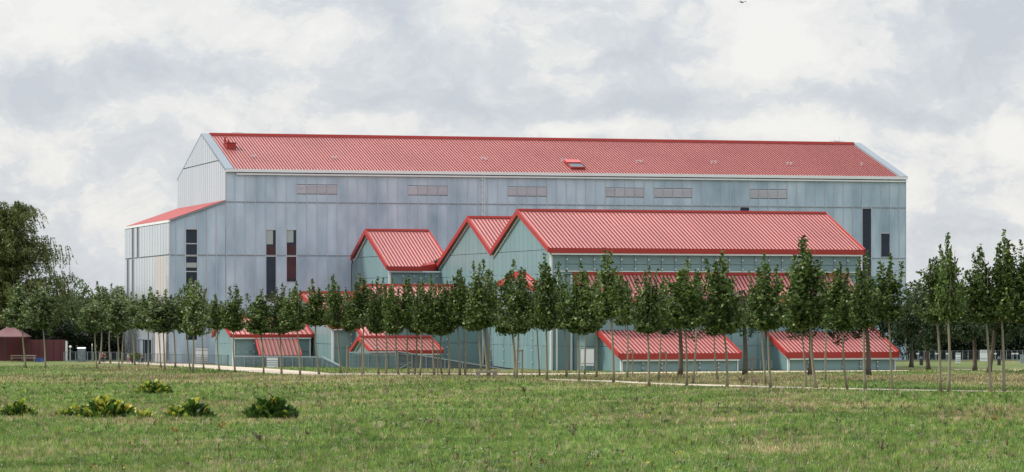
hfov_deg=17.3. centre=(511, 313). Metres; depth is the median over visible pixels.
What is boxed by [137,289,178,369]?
lime tree
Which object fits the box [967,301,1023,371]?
broad tree
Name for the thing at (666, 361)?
tree stake
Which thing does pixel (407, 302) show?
lime tree
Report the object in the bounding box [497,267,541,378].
lime tree
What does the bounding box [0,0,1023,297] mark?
sky
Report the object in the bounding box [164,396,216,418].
leafy clump
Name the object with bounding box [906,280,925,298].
woodland tree
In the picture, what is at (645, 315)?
lime tree
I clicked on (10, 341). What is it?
garden pavilion
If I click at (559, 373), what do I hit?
terrace path
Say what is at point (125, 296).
lime tree
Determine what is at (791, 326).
lime tree
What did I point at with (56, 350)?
maroon wall
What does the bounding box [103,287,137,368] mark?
lime tree
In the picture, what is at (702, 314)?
lime tree
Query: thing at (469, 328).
lime tree
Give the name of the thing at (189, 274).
window
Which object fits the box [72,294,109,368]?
lime tree
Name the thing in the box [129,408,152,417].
leafy clump
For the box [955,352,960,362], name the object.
information board
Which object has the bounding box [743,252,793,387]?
lime tree
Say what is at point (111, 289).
lime tree
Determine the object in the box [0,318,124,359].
hedge
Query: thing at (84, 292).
woodland tree
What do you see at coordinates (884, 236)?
window
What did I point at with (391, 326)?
lime tree
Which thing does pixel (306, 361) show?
terrace railing
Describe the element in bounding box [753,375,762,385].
weed plant
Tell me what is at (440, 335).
lime tree
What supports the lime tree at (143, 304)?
on the ground at (963, 364)
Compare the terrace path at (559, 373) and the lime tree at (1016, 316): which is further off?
the terrace path at (559, 373)
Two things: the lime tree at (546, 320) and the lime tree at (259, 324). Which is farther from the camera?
the lime tree at (259, 324)
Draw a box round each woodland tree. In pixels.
[38,288,85,338]
[62,278,94,346]
[79,288,123,351]
[114,284,124,336]
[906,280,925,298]
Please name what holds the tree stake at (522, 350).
on the ground at (963, 364)
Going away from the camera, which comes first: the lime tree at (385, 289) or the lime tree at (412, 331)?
the lime tree at (412, 331)
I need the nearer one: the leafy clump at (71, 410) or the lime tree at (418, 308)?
the leafy clump at (71, 410)
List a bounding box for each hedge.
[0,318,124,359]
[906,330,1023,358]
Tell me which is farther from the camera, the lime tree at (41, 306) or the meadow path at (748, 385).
the lime tree at (41, 306)
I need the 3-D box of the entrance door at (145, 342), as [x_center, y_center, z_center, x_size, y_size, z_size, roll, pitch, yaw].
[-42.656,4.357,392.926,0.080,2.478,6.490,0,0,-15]
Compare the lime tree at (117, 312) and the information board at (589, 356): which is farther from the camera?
the lime tree at (117, 312)
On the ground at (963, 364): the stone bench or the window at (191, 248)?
the stone bench
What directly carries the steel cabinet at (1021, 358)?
on the ground at (963, 364)
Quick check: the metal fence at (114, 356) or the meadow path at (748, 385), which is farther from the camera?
the metal fence at (114, 356)
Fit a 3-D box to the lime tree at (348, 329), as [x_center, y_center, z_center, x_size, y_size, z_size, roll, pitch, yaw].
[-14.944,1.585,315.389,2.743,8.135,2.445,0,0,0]
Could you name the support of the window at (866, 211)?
in the museum building
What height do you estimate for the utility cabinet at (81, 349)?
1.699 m
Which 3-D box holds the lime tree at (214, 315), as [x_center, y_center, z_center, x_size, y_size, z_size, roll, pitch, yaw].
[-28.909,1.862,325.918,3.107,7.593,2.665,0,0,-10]
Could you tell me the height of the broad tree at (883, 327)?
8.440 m
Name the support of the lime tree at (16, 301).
on the ground at (963, 364)
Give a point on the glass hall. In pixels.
(667, 243)
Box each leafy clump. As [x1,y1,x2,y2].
[0,398,37,416]
[56,402,79,415]
[76,394,138,418]
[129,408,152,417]
[134,378,173,393]
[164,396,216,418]
[241,393,298,418]
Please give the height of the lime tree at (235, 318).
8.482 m
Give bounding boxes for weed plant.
[170,427,179,432]
[218,421,226,427]
[252,431,269,441]
[567,423,575,435]
[733,373,749,382]
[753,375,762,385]
[877,440,883,450]
[990,414,998,420]
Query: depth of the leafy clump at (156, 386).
234.78 m
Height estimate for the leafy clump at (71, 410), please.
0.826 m
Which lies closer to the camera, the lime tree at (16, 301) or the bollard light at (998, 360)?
the lime tree at (16, 301)
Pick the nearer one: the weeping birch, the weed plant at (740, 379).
the weed plant at (740, 379)
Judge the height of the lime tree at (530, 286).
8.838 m
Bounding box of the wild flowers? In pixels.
[0,382,1022,471]
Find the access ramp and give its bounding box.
[398,351,512,369]
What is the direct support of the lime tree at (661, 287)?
on the ground at (963, 364)
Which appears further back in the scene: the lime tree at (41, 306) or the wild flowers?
the lime tree at (41, 306)
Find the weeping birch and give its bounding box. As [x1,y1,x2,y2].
[0,201,84,330]
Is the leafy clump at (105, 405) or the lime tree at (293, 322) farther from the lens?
the lime tree at (293, 322)
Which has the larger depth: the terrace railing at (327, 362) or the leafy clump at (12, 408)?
the terrace railing at (327, 362)
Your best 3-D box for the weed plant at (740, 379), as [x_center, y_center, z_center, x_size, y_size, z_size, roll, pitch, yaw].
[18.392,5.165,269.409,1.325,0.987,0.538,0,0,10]
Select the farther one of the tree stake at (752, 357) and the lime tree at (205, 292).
the lime tree at (205, 292)
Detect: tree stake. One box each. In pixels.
[361,339,361,374]
[516,349,523,376]
[629,349,632,375]
[661,351,666,375]
[751,356,754,385]
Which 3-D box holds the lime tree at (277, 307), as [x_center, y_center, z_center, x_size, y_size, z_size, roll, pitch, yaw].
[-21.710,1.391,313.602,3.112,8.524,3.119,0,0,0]
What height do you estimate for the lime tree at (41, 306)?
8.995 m
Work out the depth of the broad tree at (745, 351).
305.41 m
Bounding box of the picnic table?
[10,355,22,361]
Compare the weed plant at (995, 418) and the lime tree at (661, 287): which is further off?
the lime tree at (661, 287)
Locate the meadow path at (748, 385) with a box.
[551,379,1014,391]
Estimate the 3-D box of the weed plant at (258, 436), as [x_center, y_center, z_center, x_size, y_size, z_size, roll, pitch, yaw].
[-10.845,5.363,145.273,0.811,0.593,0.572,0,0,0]
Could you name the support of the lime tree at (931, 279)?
on the ground at (963, 364)
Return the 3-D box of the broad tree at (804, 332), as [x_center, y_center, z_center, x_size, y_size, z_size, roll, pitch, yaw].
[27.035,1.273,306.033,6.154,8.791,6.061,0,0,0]
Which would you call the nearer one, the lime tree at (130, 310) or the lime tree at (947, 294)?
the lime tree at (947, 294)
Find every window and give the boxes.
[186,228,196,242]
[186,243,196,254]
[186,255,196,270]
[186,271,196,284]
[186,334,196,339]
[266,229,275,301]
[287,229,295,281]
[740,207,748,210]
[863,208,870,275]
[881,233,889,256]
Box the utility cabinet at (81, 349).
[77,347,85,361]
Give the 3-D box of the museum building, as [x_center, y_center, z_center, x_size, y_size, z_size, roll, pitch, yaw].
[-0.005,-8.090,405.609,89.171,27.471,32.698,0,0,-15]
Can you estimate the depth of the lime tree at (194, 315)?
321.86 m
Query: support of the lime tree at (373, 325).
on the ground at (963, 364)
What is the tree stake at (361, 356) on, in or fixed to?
on the ground at (963, 364)
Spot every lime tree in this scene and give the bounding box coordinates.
[0,279,33,367]
[14,282,61,368]
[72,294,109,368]
[91,281,110,363]
[102,284,119,362]
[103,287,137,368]
[118,290,132,362]
[118,291,139,365]
[130,287,153,366]
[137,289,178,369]
[145,293,162,366]
[165,294,179,367]
[172,283,193,369]
[178,278,215,371]
[190,281,207,369]
[200,294,228,371]
[217,284,245,372]
[243,289,282,372]
[269,283,290,373]
[276,280,312,374]
[302,278,332,373]
[320,274,345,372]
[338,287,364,372]
[340,273,370,373]
[364,276,387,373]
[379,277,391,373]
[380,278,408,374]
[391,276,416,374]
[408,279,424,373]
[409,284,430,374]
[413,274,445,374]
[433,284,447,373]
[437,280,461,375]
[442,268,471,375]
[452,273,472,374]
[459,303,481,370]
[462,257,502,375]
[484,271,503,374]
[490,259,521,377]
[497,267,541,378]
[522,253,562,378]
[525,278,540,375]
[553,270,571,376]
[555,261,601,380]
[584,280,594,373]
[588,269,607,377]
[589,247,628,382]
[610,277,636,377]
[627,264,668,386]
[654,275,669,379]
[659,258,713,385]
[692,269,710,383]
[698,249,745,385]
[703,282,720,378]
[741,267,769,383]
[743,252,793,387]
[782,235,833,387]
[784,286,812,386]
[814,274,837,380]
[820,261,859,389]
[845,250,884,389]
[866,253,913,388]
[910,244,951,390]
[930,232,969,391]
[958,244,999,390]
[975,228,1019,390]
[999,239,1023,324]
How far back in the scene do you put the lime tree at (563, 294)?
294.29 m
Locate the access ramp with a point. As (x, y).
(455, 363)
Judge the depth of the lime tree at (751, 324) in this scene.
266.83 m
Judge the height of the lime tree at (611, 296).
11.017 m
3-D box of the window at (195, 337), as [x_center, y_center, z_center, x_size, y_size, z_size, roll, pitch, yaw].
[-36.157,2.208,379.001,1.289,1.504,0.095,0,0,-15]
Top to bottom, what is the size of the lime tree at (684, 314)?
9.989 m
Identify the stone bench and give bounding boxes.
[475,371,497,377]
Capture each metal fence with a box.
[64,352,117,361]
[121,353,228,365]
[907,350,1023,360]
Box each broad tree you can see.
[656,284,704,375]
[721,282,765,374]
[780,304,838,374]
[829,284,898,374]
[890,280,950,369]
[891,308,922,366]
[944,286,1000,370]
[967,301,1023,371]
[996,293,1023,348]
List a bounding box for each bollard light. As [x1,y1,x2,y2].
[919,356,922,364]
[997,356,1000,364]
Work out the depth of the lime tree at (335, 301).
316.04 m
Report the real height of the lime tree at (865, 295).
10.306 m
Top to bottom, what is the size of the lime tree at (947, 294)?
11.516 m
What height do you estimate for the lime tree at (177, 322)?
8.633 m
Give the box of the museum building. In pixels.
[124,132,907,363]
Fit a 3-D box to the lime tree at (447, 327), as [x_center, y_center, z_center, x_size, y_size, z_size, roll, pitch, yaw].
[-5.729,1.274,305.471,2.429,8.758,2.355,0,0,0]
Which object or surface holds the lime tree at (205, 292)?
on the ground at (963, 364)
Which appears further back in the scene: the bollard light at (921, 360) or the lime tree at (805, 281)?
the bollard light at (921, 360)
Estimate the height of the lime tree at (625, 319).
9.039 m
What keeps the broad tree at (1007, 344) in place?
on the ground at (963, 364)
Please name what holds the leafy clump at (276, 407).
on the ground at (963, 364)
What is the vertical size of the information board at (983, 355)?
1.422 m
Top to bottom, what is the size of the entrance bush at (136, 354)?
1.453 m
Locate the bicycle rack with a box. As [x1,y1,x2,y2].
[749,359,771,370]
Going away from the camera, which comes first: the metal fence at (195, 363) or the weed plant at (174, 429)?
the weed plant at (174, 429)
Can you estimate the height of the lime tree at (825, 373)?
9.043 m
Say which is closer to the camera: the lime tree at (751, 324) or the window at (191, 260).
the lime tree at (751, 324)
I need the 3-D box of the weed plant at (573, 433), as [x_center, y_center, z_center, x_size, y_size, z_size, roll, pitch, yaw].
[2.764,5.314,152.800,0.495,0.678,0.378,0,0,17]
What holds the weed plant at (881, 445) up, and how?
on the ground at (963, 364)
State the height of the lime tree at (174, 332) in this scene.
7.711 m
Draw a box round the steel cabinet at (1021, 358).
[1020,354,1023,362]
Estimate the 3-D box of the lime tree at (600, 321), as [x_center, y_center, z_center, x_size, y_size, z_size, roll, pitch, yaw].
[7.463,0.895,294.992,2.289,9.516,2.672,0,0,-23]
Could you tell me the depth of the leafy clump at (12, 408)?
181.53 m
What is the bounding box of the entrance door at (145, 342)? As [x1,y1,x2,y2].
[143,340,150,360]
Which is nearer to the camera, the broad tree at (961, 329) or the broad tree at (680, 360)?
the broad tree at (680, 360)
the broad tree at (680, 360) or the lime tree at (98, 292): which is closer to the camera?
the broad tree at (680, 360)
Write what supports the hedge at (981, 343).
on the ground at (963, 364)
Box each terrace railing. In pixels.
[234,356,322,366]
[322,356,342,367]
[349,351,397,368]
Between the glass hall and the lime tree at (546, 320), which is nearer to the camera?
the lime tree at (546, 320)
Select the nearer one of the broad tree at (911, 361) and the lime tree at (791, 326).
the lime tree at (791, 326)
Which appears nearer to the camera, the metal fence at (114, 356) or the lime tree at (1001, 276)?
the lime tree at (1001, 276)
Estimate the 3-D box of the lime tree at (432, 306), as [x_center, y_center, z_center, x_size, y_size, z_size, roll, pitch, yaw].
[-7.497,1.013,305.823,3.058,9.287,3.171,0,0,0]
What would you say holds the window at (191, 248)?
in the museum building
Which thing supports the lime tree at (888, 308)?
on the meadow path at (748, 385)
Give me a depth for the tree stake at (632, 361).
296.35 m
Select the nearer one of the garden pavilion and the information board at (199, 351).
the information board at (199, 351)
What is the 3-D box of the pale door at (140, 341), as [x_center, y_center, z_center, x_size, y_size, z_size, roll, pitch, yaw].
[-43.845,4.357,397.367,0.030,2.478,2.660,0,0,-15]
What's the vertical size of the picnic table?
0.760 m
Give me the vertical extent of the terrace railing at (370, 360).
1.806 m
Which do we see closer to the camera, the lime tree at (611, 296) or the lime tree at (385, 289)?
the lime tree at (611, 296)
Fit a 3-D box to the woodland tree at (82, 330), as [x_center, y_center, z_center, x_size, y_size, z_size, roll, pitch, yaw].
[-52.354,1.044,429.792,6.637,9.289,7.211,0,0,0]
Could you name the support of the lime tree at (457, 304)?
on the ground at (963, 364)
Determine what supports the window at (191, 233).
in the museum building
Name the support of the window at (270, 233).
in the museum building
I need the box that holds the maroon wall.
[22,340,67,360]
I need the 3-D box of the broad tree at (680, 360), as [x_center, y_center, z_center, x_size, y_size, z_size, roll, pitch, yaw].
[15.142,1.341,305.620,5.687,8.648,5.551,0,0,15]
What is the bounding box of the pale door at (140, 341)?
[139,340,142,360]
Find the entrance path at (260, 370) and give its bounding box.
[97,362,320,374]
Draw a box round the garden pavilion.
[0,327,30,360]
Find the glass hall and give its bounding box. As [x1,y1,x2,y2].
[211,209,899,371]
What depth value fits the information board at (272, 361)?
349.93 m
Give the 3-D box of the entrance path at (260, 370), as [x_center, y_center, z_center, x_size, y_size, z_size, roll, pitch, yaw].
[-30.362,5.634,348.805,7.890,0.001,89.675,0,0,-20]
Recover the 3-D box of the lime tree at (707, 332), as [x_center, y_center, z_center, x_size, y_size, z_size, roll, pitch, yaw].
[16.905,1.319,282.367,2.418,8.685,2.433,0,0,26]
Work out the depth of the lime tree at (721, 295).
259.44 m
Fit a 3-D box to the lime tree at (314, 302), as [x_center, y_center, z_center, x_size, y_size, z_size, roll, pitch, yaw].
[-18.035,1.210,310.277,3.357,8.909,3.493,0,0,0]
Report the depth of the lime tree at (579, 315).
279.23 m
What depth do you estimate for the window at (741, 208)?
396.67 m
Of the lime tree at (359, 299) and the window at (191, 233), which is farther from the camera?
the window at (191, 233)
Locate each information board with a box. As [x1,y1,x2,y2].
[195,347,207,364]
[266,357,277,367]
[581,348,593,370]
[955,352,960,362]
[980,350,987,361]
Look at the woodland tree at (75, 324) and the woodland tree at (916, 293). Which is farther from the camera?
the woodland tree at (916, 293)
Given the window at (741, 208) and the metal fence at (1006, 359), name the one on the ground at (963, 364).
the metal fence at (1006, 359)
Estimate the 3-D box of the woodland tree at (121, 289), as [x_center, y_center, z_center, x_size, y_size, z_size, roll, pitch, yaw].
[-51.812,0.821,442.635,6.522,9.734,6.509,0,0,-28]
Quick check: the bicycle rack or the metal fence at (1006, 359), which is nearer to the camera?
the bicycle rack
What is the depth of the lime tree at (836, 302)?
248.91 m
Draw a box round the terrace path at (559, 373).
[314,370,907,374]
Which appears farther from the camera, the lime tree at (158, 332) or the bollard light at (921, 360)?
the bollard light at (921, 360)
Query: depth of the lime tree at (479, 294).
299.21 m
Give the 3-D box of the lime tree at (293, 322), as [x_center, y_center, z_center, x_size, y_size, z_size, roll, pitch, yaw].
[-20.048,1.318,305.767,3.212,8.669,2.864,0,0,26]
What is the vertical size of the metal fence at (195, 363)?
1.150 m
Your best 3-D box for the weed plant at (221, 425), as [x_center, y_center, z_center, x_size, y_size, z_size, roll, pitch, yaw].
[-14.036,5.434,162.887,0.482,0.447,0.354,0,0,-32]
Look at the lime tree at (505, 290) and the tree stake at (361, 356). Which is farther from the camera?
the tree stake at (361, 356)
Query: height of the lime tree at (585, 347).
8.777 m
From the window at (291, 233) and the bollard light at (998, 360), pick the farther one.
the window at (291, 233)
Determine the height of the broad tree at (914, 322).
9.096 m
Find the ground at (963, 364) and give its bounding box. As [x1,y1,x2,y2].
[0,336,1023,471]
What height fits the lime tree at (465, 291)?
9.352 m
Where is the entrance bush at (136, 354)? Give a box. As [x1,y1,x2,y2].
[128,352,141,359]

